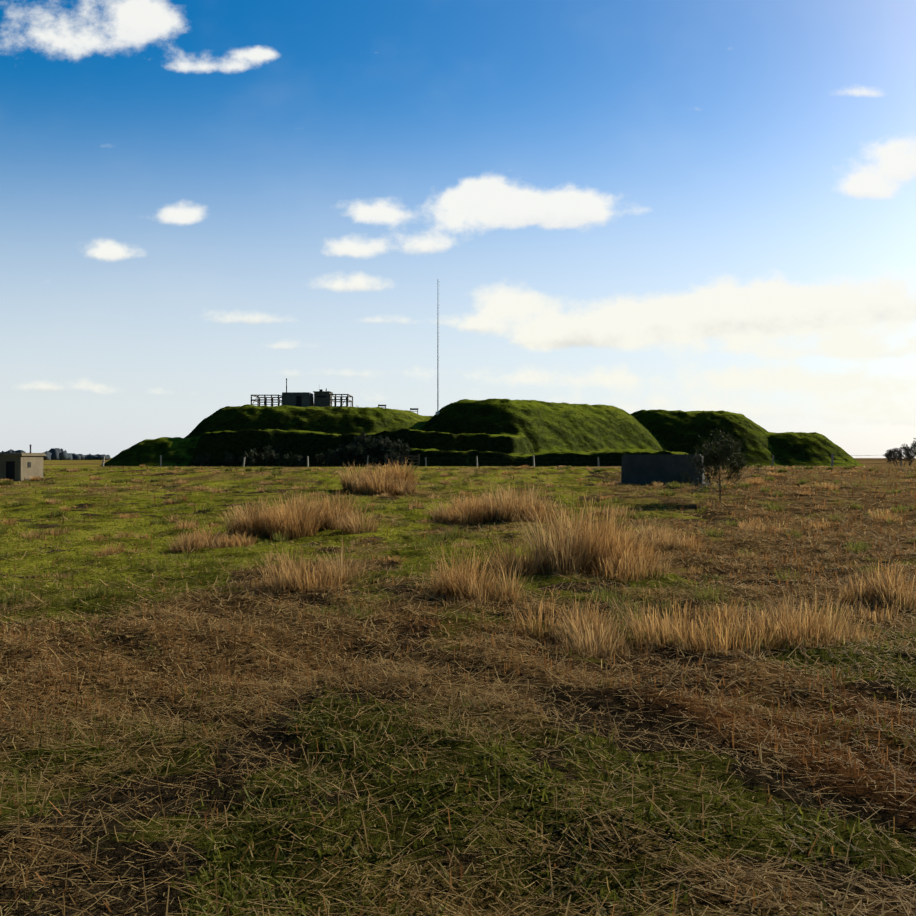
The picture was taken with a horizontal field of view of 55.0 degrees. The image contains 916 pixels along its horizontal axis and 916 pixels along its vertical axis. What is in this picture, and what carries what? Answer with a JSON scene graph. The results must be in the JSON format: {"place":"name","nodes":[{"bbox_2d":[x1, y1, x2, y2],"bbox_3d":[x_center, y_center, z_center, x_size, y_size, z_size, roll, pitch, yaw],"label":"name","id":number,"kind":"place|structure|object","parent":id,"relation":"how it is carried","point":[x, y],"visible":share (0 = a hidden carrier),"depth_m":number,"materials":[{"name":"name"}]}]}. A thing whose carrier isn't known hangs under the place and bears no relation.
{"place":"outdoors","nodes":[
{"label":"outdoors","id":0,"kind":"place"},
{"bbox_2d":[0,458,915,915],"bbox_3d":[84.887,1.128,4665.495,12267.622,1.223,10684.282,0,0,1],"label":"ground","id":1,"kind":"structure","parent":0,"point":[616,698],"depth_m":5.32,"materials":[{"name":"green plant"}]},
{"bbox_2d":[0,453,45,480],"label":"concrete shed","id":2,"kind":"structure","parent":1,"relation":"on","point":[23,470],"depth_m":35.75,"materials":[{"name":"beige concrete"}]},
{"bbox_2d":[6,461,30,478],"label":"door and window","id":3,"kind":"structure","parent":2,"relation":"part of","point":[10,469],"depth_m":35.53,"materials":[{"name":"black"}]},
{"bbox_2d":[0,448,109,459],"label":"distant treeline","id":4,"kind":"object","parent":1,"relation":"on","point":[56,454],"visible":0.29,"depth_m":700.08,"materials":[{"name":"plant"}]},
{"bbox_2d":[193,432,411,466],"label":"bushes","id":5,"kind":"object","parent":1,"relation":"on","point":[362,447],"visible":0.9,"depth_m":126.53,"materials":[{"name":"green plant"}]},
{"bbox_2d":[385,454,418,466],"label":"field gate","id":6,"kind":"structure","parent":1,"relation":"on","point":[402,459],"depth_m":79.63,"materials":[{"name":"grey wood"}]},
{"bbox_2d":[0,459,915,659],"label":"dry grass tufts","id":7,"kind":"object","parent":1,"relation":"on","point":[604,552],"visible":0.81,"depth_m":12.09,"materials":[{"name":"beige plant"}]},
{"bbox_2d":[0,465,915,915],"bbox_3d":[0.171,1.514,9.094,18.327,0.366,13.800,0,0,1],"label":"dry grass stalks","id":8,"kind":"object","parent":1,"relation":"on","point":[430,745],"visible":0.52,"depth_m":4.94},
{"bbox_2d":[100,398,863,466],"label":"grassy mound","id":9,"kind":"object","parent":1,"relation":"on","point":[500,432],"visible":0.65,"depth_m":146.98,"materials":[{"name":"green plant"}]},
{"bbox_2d":[251,394,352,406],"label":"railing","id":10,"kind":"object","parent":9,"relation":"on","point":[265,399],"visible":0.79,"depth_m":157.97,"materials":[{"name":"grey metal"}]},
{"bbox_2d":[281,391,347,406],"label":"concrete fort platform","id":11,"kind":"object","parent":9,"relation":"on","point":[307,399],"visible":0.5,"depth_m":159.02,"materials":[{"name":"grey concrete"}]},
{"bbox_2d":[296,396,326,405],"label":"fort platform openings","id":12,"kind":"object","parent":11,"relation":"attached to","point":[298,400],"visible":0.75,"depth_m":158.87,"materials":[{"name":"black"}]},
{"bbox_2d":[435,281,439,414],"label":"lattice radio mast","id":13,"kind":"object","parent":9,"relation":"on","point":[437,413],"visible":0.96,"depth_m":152.00,"materials":[{"name":"grey metal"}]},
{"bbox_2d":[102,453,901,466],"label":"fence posts","id":14,"kind":"object","parent":1,"relation":"on","point":[832,460],"visible":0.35,"depth_m":79.97,"materials":[{"name":"grey wood"}]},
{"bbox_2d":[102,455,901,465],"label":"fence wires","id":15,"kind":"object","parent":14,"relation":"attached to","point":[526,461],"visible":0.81,"depth_m":79.86,"materials":[{"name":"grey metal"}]},
{"bbox_2d":[618,453,709,486],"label":"concrete wall","id":16,"kind":"structure","parent":1,"relation":"on","point":[642,469],"depth_m":32.35,"materials":[{"name":"grey concrete"}]},
{"bbox_2d":[680,427,764,501],"bbox_3d":[6.982,0.223,23.999,1.883,2.022,2.630,0,0,-29],"label":"sapling tree","id":17,"kind":"object","parent":1,"relation":"on","point":[717,470],"visible":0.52,"depth_m":23.62,"materials":[{"name":"green plant"}]},
{"bbox_2d":[883,438,915,466],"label":"bush","id":18,"kind":"object","parent":1,"relation":"on","point":[894,455],"visible":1,"depth_m":67.15,"materials":[{"name":"green plant"}]},
{"bbox_2d":[0,0,915,457],"label":"sky","id":19,"kind":"structure","parent":0,"point":[631,206],"materials":[{"name":"blue"}]}
]}

